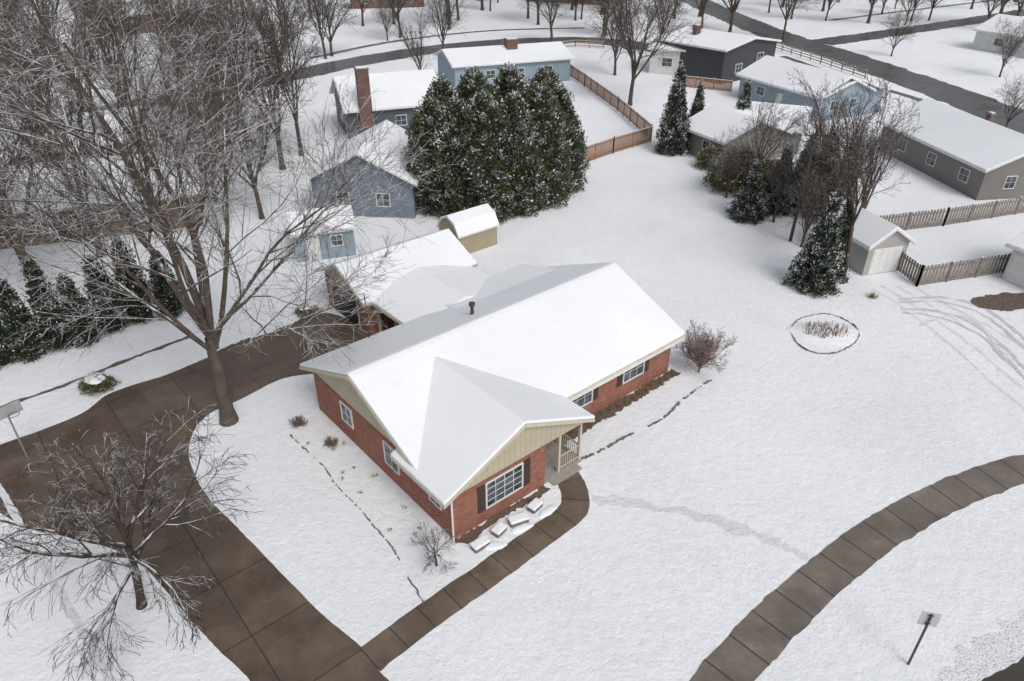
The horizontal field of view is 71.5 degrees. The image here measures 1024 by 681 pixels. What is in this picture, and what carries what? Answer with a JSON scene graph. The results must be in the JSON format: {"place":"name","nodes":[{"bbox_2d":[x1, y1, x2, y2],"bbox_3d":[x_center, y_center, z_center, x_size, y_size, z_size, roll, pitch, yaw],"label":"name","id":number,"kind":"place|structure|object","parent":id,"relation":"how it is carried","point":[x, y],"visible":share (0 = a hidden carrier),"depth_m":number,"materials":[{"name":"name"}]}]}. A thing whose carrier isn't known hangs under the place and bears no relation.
{"place":"outdoors","nodes":[
{"label":"outdoors","id":0,"kind":"place"},
{"bbox_2d":[0,313,388,680],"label":"driveway","id":1,"kind":"structure","parent":0,"point":[265,618],"depth_m":31.43,"materials":[{"name":"brown concrete"}]},
{"bbox_2d":[0,399,27,456],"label":"basketball hoop","id":2,"kind":"object","parent":1,"relation":"on","point":[11,408],"visible":1,"depth_m":32.47,"materials":[{"name":"grey metal"}]},
{"bbox_2d":[59,37,650,114],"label":"street","id":3,"kind":"structure","parent":0,"point":[333,66],"depth_m":123.30,"materials":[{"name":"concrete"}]},
{"bbox_2d":[0,0,1023,680],"bbox_3d":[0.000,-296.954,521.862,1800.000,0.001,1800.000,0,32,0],"label":"ground","id":4,"kind":"structure","parent":0,"point":[774,428],"depth_m":35.65,"materials":[{"name":"snow"}]},
{"bbox_2d":[0,278,49,363],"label":"hedge evergreen","id":5,"kind":"object","parent":4,"relation":"on","point":[12,306],"visible":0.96,"depth_m":40.23,"materials":[{"name":"green plant"}]},
{"bbox_2d":[0,0,62,116],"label":"bare tree","id":6,"kind":"object","parent":4,"relation":"on","point":[21,14],"visible":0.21,"depth_m":74.39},
{"bbox_2d":[18,256,73,354],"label":"hedge evergreen","id":7,"kind":"object","parent":4,"relation":"on","point":[51,334],"visible":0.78,"depth_m":40.76,"materials":[{"name":"green plant"}]},
{"bbox_2d":[0,3,94,196],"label":"bare tree","id":8,"kind":"object","parent":4,"relation":"on","point":[17,156],"visible":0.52,"depth_m":40.72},
{"bbox_2d":[0,5,104,158],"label":"bare tree","id":9,"kind":"object","parent":4,"relation":"on","point":[48,86],"visible":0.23,"depth_m":61.19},
{"bbox_2d":[0,484,115,680],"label":"kerb path","id":10,"kind":"structure","parent":4,"relation":"on","point":[74,617],"depth_m":27.45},
{"bbox_2d":[0,8,120,265],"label":"bare tree","id":11,"kind":"object","parent":4,"relation":"on","point":[6,233],"visible":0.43,"depth_m":43.07,"materials":[{"name":"plant"}]},
{"bbox_2d":[0,38,135,257],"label":"bare tree","id":12,"kind":"object","parent":4,"relation":"on","point":[80,111],"visible":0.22,"depth_m":48.38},
{"bbox_2d":[5,1,133,109],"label":"bare tree","id":13,"kind":"object","parent":4,"relation":"on","point":[100,16],"visible":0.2,"depth_m":81.60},
{"bbox_2d":[54,271,103,347],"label":"hedge evergreen","id":14,"kind":"object","parent":4,"relation":"on","point":[82,339],"visible":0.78,"depth_m":41.70,"materials":[{"name":"green plant"}]},
{"bbox_2d":[0,106,157,164],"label":"snowy roofed house","id":15,"kind":"structure","parent":4,"relation":"on","point":[106,116],"depth_m":69.20,"materials":[{"name":"snow"}]},
{"bbox_2d":[0,336,188,406],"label":"kerb path","id":16,"kind":"structure","parent":4,"relation":"on","point":[110,366],"depth_m":41.00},
{"bbox_2d":[77,371,120,396],"bbox_3d":[-22.785,2.219,38.956,2.042,1.002,2.009,24,39,33],"label":"snow capped shrub","id":17,"kind":"object","parent":4,"relation":"on","point":[94,382],"visible":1,"depth_m":38.62,"materials":[{"name":"green plant"}]},
{"bbox_2d":[0,147,204,248],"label":"brown brick house","id":18,"kind":"structure","parent":4,"relation":"on","point":[38,238],"depth_m":55.77,"materials":[{"name":"brick"}]},
{"bbox_2d":[80,254,129,336],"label":"hedge evergreen","id":19,"kind":"object","parent":4,"relation":"on","point":[107,293],"visible":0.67,"depth_m":42.96,"materials":[{"name":"green plant"}]},
{"bbox_2d":[54,71,168,199],"bbox_3d":[-27.361,-12.375,51.106,4.863,13.010,6.498,29,42,38],"label":"bare tree","id":20,"kind":"object","parent":4,"relation":"on","point":[103,139],"visible":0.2,"depth_m":49.91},
{"bbox_2d":[42,0,192,106],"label":"bare tree","id":21,"kind":"object","parent":4,"relation":"on","point":[110,36],"visible":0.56,"depth_m":73.06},
{"bbox_2d":[109,237,154,325],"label":"hedge evergreen","id":22,"kind":"object","parent":4,"relation":"on","point":[140,312],"visible":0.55,"depth_m":43.87,"materials":[{"name":"green plant"}]},
{"bbox_2d":[0,396,266,680],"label":"bare tree","id":23,"kind":"object","parent":4,"relation":"on","point":[133,571],"visible":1,"depth_m":24.42,"materials":[{"name":"wood"}]},
{"bbox_2d":[106,57,211,144],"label":"bare tree","id":24,"kind":"object","parent":4,"relation":"on","point":[152,92],"visible":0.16,"depth_m":68.08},
{"bbox_2d":[145,250,185,318],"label":"hedge evergreen","id":25,"kind":"object","parent":4,"relation":"on","point":[165,295],"visible":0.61,"depth_m":44.56,"materials":[{"name":"green plant"}]},
{"bbox_2d":[141,0,223,104],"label":"bare tree","id":26,"kind":"object","parent":4,"relation":"on","point":[158,10],"visible":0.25,"depth_m":83.88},
{"bbox_2d":[101,53,264,202],"bbox_3d":[-26.226,-17.344,59.678,8.309,12.445,11.995,13,34,20],"label":"bare tree","id":27,"kind":"object","parent":4,"relation":"on","point":[219,105],"visible":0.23,"depth_m":58.40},
{"bbox_2d":[133,90,236,247],"bbox_3d":[-23.427,-12.219,51.983,6.256,11.804,4.492,-3,32,-4],"label":"bare tree","id":28,"kind":"object","parent":4,"relation":"on","point":[208,196],"visible":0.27,"depth_m":51.45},
{"bbox_2d":[114,0,285,141],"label":"bare tree","id":29,"kind":"object","parent":4,"relation":"on","point":[237,18],"visible":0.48,"depth_m":71.87,"materials":[{"name":"plant"}]},
{"bbox_2d":[133,13,276,143],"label":"bare tree","id":30,"kind":"object","parent":4,"relation":"on","point":[212,48],"visible":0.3,"depth_m":72.47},
{"bbox_2d":[155,0,260,92],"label":"bare tree","id":31,"kind":"object","parent":4,"relation":"on","point":[192,6],"visible":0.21,"depth_m":80.78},
{"bbox_2d":[174,55,247,174],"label":"bare tree","id":32,"kind":"object","parent":4,"relation":"on","point":[212,97],"visible":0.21,"depth_m":66.16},
{"bbox_2d":[155,53,292,219],"bbox_3d":[-22.559,-16.015,56.407,10.585,13.594,11.764,-11,33,-16],"label":"bare tree","id":33,"kind":"object","parent":4,"relation":"on","point":[252,186],"visible":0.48,"depth_m":55.67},
{"bbox_2d":[0,0,466,426],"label":"bare tree","id":34,"kind":"object","parent":4,"relation":"on","point":[200,312],"visible":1,"depth_m":29.21,"materials":[{"name":"brown plant"}]},
{"bbox_2d":[197,0,313,169],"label":"bare tree","id":35,"kind":"object","parent":4,"relation":"on","point":[274,61],"visible":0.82,"depth_m":64.93,"materials":[{"name":"plant"}]},
{"bbox_2d":[231,0,325,155],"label":"bare tree","id":36,"kind":"object","parent":4,"relation":"on","point":[295,114],"visible":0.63,"depth_m":68.78,"materials":[{"name":"plant"}]},
{"bbox_2d":[244,0,329,89],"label":"bare tree","id":37,"kind":"object","parent":4,"relation":"on","point":[287,8],"visible":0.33,"depth_m":95.61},
{"bbox_2d":[286,205,356,262],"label":"blue shed","id":38,"kind":"structure","parent":4,"relation":"on","point":[344,250],"depth_m":52.56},
{"bbox_2d":[293,0,350,58],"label":"bare tree","id":39,"kind":"object","parent":4,"relation":"on","point":[316,6],"visible":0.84,"depth_m":117.00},
{"bbox_2d":[287,0,360,56],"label":"bare tree","id":40,"kind":"object","parent":4,"relation":"on","point":[330,36],"visible":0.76,"depth_m":118.39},
{"bbox_2d":[303,120,419,217],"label":"blue house","id":41,"kind":"structure","parent":4,"relation":"on","point":[396,138],"depth_m":59.29,"materials":[{"name":"wood"}]},
{"bbox_2d":[329,66,436,138],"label":"dark slate house","id":42,"kind":"structure","parent":4,"relation":"on","point":[402,95],"depth_m":79.30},
{"bbox_2d":[315,229,477,335],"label":"brick garage","id":43,"kind":"structure","parent":4,"relation":"on","point":[450,249],"depth_m":44.84,"materials":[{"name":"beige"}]},
{"bbox_2d":[331,282,358,326],"bbox_3d":[-10.556,-2.334,45.040,0.050,2.130,3.200,-24,39,-34],"label":"garage door","id":44,"kind":"structure","parent":43,"relation":"in","point":[353,318],"depth_m":44.99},
{"bbox_2d":[378,0,435,69],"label":"bare tree","id":45,"kind":"object","parent":4,"relation":"on","point":[410,44],"visible":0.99,"depth_m":84.58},
{"bbox_2d":[401,95,448,217],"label":"arborvitae","id":46,"kind":"object","parent":4,"relation":"on","point":[425,118],"visible":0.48,"depth_m":57.39,"materials":[{"name":"green plant"}]},
{"bbox_2d":[372,265,488,332],"bbox_3d":[-4.274,-2.042,43.648,7.500,3.540,5.100,-24,39,-34],"label":"breezeway","id":47,"kind":"object","parent":4,"relation":"on","point":[426,290],"visible":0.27,"depth_m":42.35,"materials":[{"name":"white brick"}]},
{"bbox_2d":[410,516,460,575],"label":"young tree","id":48,"kind":"object","parent":4,"relation":"on","point":[434,551],"visible":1,"depth_m":28.33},
{"bbox_2d":[422,73,460,104],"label":"arborvitae","id":49,"kind":"object","parent":4,"relation":"on","point":[441,89],"visible":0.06,"depth_m":59.60,"materials":[{"name":"green plant"}]},
{"bbox_2d":[416,0,471,48],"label":"bare tree","id":50,"kind":"object","parent":4,"relation":"on","point":[450,14],"visible":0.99,"depth_m":118.24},
{"bbox_2d":[426,93,478,215],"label":"arborvitae","id":51,"kind":"object","parent":4,"relation":"on","point":[447,129],"visible":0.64,"depth_m":56.55,"materials":[{"name":"green plant"}]},
{"bbox_2d":[437,203,498,253],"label":"garden shed","id":52,"kind":"structure","parent":4,"relation":"on","point":[473,229],"depth_m":53.64,"materials":[{"name":"beige"}]},
{"bbox_2d":[454,65,493,104],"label":"arborvitae","id":53,"kind":"object","parent":4,"relation":"on","point":[468,86],"visible":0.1,"depth_m":59.82,"materials":[{"name":"green plant"}]},
{"bbox_2d":[360,471,589,670],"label":"walkway","id":54,"kind":"structure","parent":4,"relation":"on","point":[383,649],"depth_m":28.09,"materials":[{"name":"concrete"}]},
{"bbox_2d":[451,89,521,223],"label":"arborvitae","id":55,"kind":"object","parent":4,"relation":"on","point":[485,160],"visible":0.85,"depth_m":56.18,"materials":[{"name":"green plant"}]},
{"bbox_2d":[299,262,685,541],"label":"brick house","id":56,"kind":"structure","parent":4,"relation":"on","point":[463,415],"depth_m":33.75,"materials":[{"name":"red"}]},
{"bbox_2d":[485,462,523,509],"bbox_3d":[-0.321,6.236,30.585,2.100,1.450,0.080,-24,39,-34],"label":"window","id":57,"kind":"structure","parent":56,"relation":"in","point":[502,486],"depth_m":30.57,"materials":[{"name":"grey glass"}]},
{"bbox_2d":[455,485,550,543],"bbox_3d":[-0.344,7.598,31.080,5.302,0.001,0.657,-24,39,-33],"label":"planting bed","id":58,"kind":"object","parent":4,"relation":"on","point":[471,535],"visible":0.94,"depth_m":30.96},
{"bbox_2d":[433,37,574,89],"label":"blue ranch house","id":59,"kind":"structure","parent":4,"relation":"on","point":[525,58],"depth_m":102.25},
{"bbox_2d":[492,61,529,112],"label":"arborvitae","id":60,"kind":"object","parent":4,"relation":"on","point":[505,84],"visible":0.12,"depth_m":60.21,"materials":[{"name":"green plant"}]},
{"bbox_2d":[491,87,551,219],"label":"arborvitae","id":61,"kind":"object","parent":4,"relation":"on","point":[517,114],"visible":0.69,"depth_m":57.40,"materials":[{"name":"green plant"}]},
{"bbox_2d":[513,0,580,41],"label":"bare tree","id":62,"kind":"object","parent":4,"relation":"on","point":[554,2],"visible":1,"depth_m":130.66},
{"bbox_2d":[524,79,573,209],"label":"arborvitae","id":63,"kind":"object","parent":4,"relation":"on","point":[542,101],"visible":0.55,"depth_m":58.71,"materials":[{"name":"green plant"}]},
{"bbox_2d":[524,64,577,163],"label":"arborvitae","id":64,"kind":"object","parent":4,"relation":"on","point":[549,77],"visible":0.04,"depth_m":61.65,"materials":[{"name":"green plant"}]},
{"bbox_2d":[550,82,589,195],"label":"arborvitae","id":65,"kind":"object","parent":4,"relation":"on","point":[579,147],"visible":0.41,"depth_m":61.75,"materials":[{"name":"green plant"}]},
{"bbox_2d":[570,64,652,138],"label":"wooden fence","id":66,"kind":"object","parent":4,"relation":"on","point":[609,100],"visible":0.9,"depth_m":91.91,"materials":[{"name":"orange wood"}]},
{"bbox_2d":[584,0,641,74],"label":"bare tree","id":67,"kind":"object","parent":4,"relation":"on","point":[619,40],"visible":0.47,"depth_m":105.80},
{"bbox_2d":[583,125,652,161],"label":"wooden fence","id":68,"kind":"object","parent":4,"relation":"on","point":[594,152],"visible":0.84,"depth_m":75.25,"materials":[{"name":"orange wood"}]},
{"bbox_2d":[556,369,680,443],"bbox_3d":[5.830,3.390,37.860,9.565,0.001,1.066,-24,39,-33],"label":"planting bed","id":69,"kind":"object","parent":4,"relation":"on","point":[609,414],"visible":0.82,"depth_m":37.83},
{"bbox_2d":[590,0,708,105],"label":"bare tree","id":70,"kind":"object","parent":4,"relation":"on","point":[630,48],"visible":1,"depth_m":87.83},
{"bbox_2d":[647,34,685,75],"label":"white house","id":71,"kind":"structure","parent":4,"relation":"on","point":[671,66],"depth_m":108.24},
{"bbox_2d":[654,60,691,156],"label":"conifer","id":72,"kind":"object","parent":4,"relation":"on","point":[672,137],"visible":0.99,"depth_m":73.25,"materials":[{"name":"green plant"}]},
{"bbox_2d":[592,494,808,561],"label":"trodden path","id":73,"kind":"structure","parent":4,"relation":"on","point":[732,527],"depth_m":30.86,"materials":[{"name":"snow"}]},
{"bbox_2d":[673,319,737,372],"bbox_3d":[10.645,0.558,39.629,3.445,3.165,3.077,15,35,22],"label":"bare shrub","id":74,"kind":"object","parent":4,"relation":"on","point":[703,353],"visible":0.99,"depth_m":39.36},
{"bbox_2d":[685,76,732,91],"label":"wooden fence","id":75,"kind":"object","parent":4,"relation":"on","point":[706,81],"visible":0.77,"depth_m":99.99,"materials":[{"name":"orange wood"}]},
{"bbox_2d":[656,24,781,83],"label":"charcoal house","id":76,"kind":"structure","parent":4,"relation":"on","point":[717,54],"depth_m":104.63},
{"bbox_2d":[701,144,764,197],"bbox_3d":[20.757,-15.849,65.342,6.580,4.409,6.293,-19,36,-28],"label":"olive shrub","id":77,"kind":"object","parent":4,"relation":"on","point":[720,183],"visible":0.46,"depth_m":64.27,"materials":[{"name":"green plant"}]},
{"bbox_2d":[707,132,759,197],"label":"bare tree","id":78,"kind":"object","parent":4,"relation":"on","point":[731,165],"visible":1,"depth_m":62.40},
{"bbox_2d":[681,104,791,158],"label":"tan garage","id":79,"kind":"structure","parent":4,"relation":"on","point":[709,123],"depth_m":72.43,"materials":[{"name":"grey"}]},
{"bbox_2d":[725,159,769,225],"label":"conifer","id":80,"kind":"object","parent":4,"relation":"on","point":[747,206],"visible":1,"depth_m":58.51,"materials":[{"name":"green plant"}]},
{"bbox_2d":[728,84,810,159],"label":"bare tree","id":81,"kind":"object","parent":4,"relation":"on","point":[764,129],"visible":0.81,"depth_m":64.24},
{"bbox_2d":[734,100,811,153],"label":"tan cottage","id":82,"kind":"structure","parent":4,"relation":"on","point":[793,108],"depth_m":75.38,"materials":[{"name":"grey"}]},
{"bbox_2d":[763,143,796,217],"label":"conifer","id":83,"kind":"object","parent":4,"relation":"on","point":[771,208],"visible":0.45,"depth_m":59.72,"materials":[{"name":"green plant"}]},
{"bbox_2d":[748,136,823,222],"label":"bare tree","id":84,"kind":"object","parent":4,"relation":"on","point":[785,174],"visible":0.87,"depth_m":57.13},
{"bbox_2d":[735,55,875,121],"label":"light blue house","id":85,"kind":"structure","parent":4,"relation":"on","point":[765,72],"depth_m":88.39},
{"bbox_2d":[820,77,889,113],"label":"light blue garage","id":86,"kind":"structure","parent":85,"relation":"attached to","point":[874,97],"depth_m":87.41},
{"bbox_2d":[782,191,845,298],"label":"conifer","id":87,"kind":"object","parent":4,"relation":"on","point":[816,270],"visible":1,"depth_m":47.40,"materials":[{"name":"green plant"}]},
{"bbox_2d":[780,155,861,246],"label":"bare tree","id":88,"kind":"object","parent":4,"relation":"on","point":[809,209],"visible":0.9,"depth_m":52.66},
{"bbox_2d":[776,42,866,78],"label":"rail fence","id":89,"kind":"object","parent":4,"relation":"on","point":[811,53],"visible":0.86,"depth_m":115.36,"materials":[{"name":"orange wood"}]},
{"bbox_2d":[785,320,862,348],"bbox_3d":[19.403,-0.584,43.771,5.138,0.632,3.309,0,32,0],"label":"flower bed","id":90,"kind":"object","parent":4,"relation":"on","point":[833,334],"visible":1,"depth_m":43.66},
{"bbox_2d":[786,67,893,197],"bbox_3d":[23.526,-13.780,53.599,7.846,12.765,6.558,-11,33,-17],"label":"bare tree","id":91,"kind":"object","parent":4,"relation":"on","point":[823,141],"visible":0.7,"depth_m":51.34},
{"bbox_2d":[835,193,854,282],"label":"conifer","id":92,"kind":"object","parent":4,"relation":"on","point":[845,216],"visible":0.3,"depth_m":48.12,"materials":[{"name":"green plant"}]},
{"bbox_2d":[791,73,915,213],"bbox_3d":[26.134,-15.083,56.145,9.125,12.270,8.492,10,33,16],"label":"bare tree","id":93,"kind":"object","parent":4,"relation":"on","point":[823,165],"visible":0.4,"depth_m":54.98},
{"bbox_2d":[811,77,902,283],"bbox_3d":[22.160,-9.504,45.740,5.431,13.800,7.771,33,45,41],"label":"bare tree","id":94,"kind":"object","parent":4,"relation":"on","point":[854,216],"visible":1,"depth_m":44.92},
{"bbox_2d":[823,85,922,208],"bbox_3d":[25.814,-12.729,53.001,7.127,11.595,6.090,-1,32,-2],"label":"bare tree","id":95,"kind":"object","parent":4,"relation":"on","point":[866,201],"visible":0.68,"depth_m":51.28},
{"bbox_2d":[835,199,915,275],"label":"garage","id":96,"kind":"structure","parent":4,"relation":"on","point":[879,245],"depth_m":50.38,"materials":[{"name":"grey"}]},
{"bbox_2d":[867,246,902,274],"bbox_3d":[26.591,-5.721,50.611,2.400,1.950,0.060,-9,33,-14],"label":"garage door","id":97,"kind":"structure","parent":96,"relation":"in","point":[884,259],"depth_m":50.57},
{"bbox_2d":[874,7,925,55],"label":"bare tree","id":98,"kind":"object","parent":4,"relation":"on","point":[897,23],"visible":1,"depth_m":119.51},
{"bbox_2d":[907,611,941,664],"bbox_3d":[13.926,10.216,24.265,0.600,2.750,0.075,8,33,12],"label":"road sign","id":99,"kind":"object","parent":4,"relation":"on","point":[926,619],"visible":1,"depth_m":23.80,"materials":[{"name":"metal"}]},
{"bbox_2d":[872,288,1023,410],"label":"tyre track","id":100,"kind":"structure","parent":4,"relation":"on","point":[936,333],"depth_m":42.36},
{"bbox_2d":[877,98,1023,199],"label":"grey ranch house","id":101,"kind":"structure","parent":4,"relation":"on","point":[971,156],"depth_m":66.24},
{"bbox_2d":[879,196,1023,229],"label":"picket fence","id":102,"kind":"object","parent":4,"relation":"on","point":[956,210],"visible":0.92,"depth_m":58.44,"materials":[{"name":"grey wood"}]},
{"bbox_2d":[897,251,1011,286],"bbox_3d":[31.603,-5.117,50.054,7.668,1.610,2.654,0,32,0],"label":"picket fence","id":103,"kind":"object","parent":4,"relation":"on","point":[917,280],"visible":0.98,"depth_m":49.86,"materials":[{"name":"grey wood"}]},
{"bbox_2d":[934,606,1023,680],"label":"grass verge","id":104,"kind":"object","parent":4,"relation":"on","point":[997,651],"depth_m":25.34,"materials":[{"name":"snow"}]},
{"bbox_2d":[971,14,1023,57],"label":"pale house","id":105,"kind":"structure","parent":4,"relation":"on","point":[985,34],"depth_m":124.74,"materials":[{"name":"white"}]},
{"bbox_2d":[986,73,1023,127],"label":"bare tree","id":106,"kind":"object","parent":4,"relation":"on","point":[1015,95],"visible":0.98,"depth_m":80.65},
{"bbox_2d":[988,17,1023,76],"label":"bare tree","id":107,"kind":"object","parent":4,"relation":"on","point":[1016,40],"visible":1,"depth_m":105.32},
{"bbox_2d":[1001,231,1023,287],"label":"white garage","id":108,"kind":"structure","parent":4,"relation":"on","point":[1013,273],"depth_m":49.14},
{"bbox_2d":[1005,253,1023,287],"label":"garage door","id":109,"kind":"structure","parent":108,"relation":"in","point":[1015,274],"depth_m":49.24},
{"bbox_2d":[682,0,1023,133],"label":"street","id":110,"kind":"structure","parent":0,"point":[967,101],"depth_m":110.45,"materials":[{"name":"asphalt"}]},
{"bbox_2d":[690,455,1023,680],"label":"sidewalk","id":111,"kind":"structure","parent":0,"point":[761,635],"depth_m":28.64,"materials":[{"name":"concrete"}]},
{"bbox_2d":[808,9,1023,44],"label":"street","id":112,"kind":"structure","parent":0,"point":[845,39],"depth_m":145.84,"materials":[{"name":"asphalt"}]},
{"bbox_2d":[970,292,1023,310],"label":"bare ground","id":113,"kind":"structure","parent":0,"point":[1005,301],"depth_m":47.48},
{"bbox_2d":[982,657,1023,680],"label":"corner road","id":114,"kind":"structure","parent":0,"point":[1013,672],"depth_m":24.65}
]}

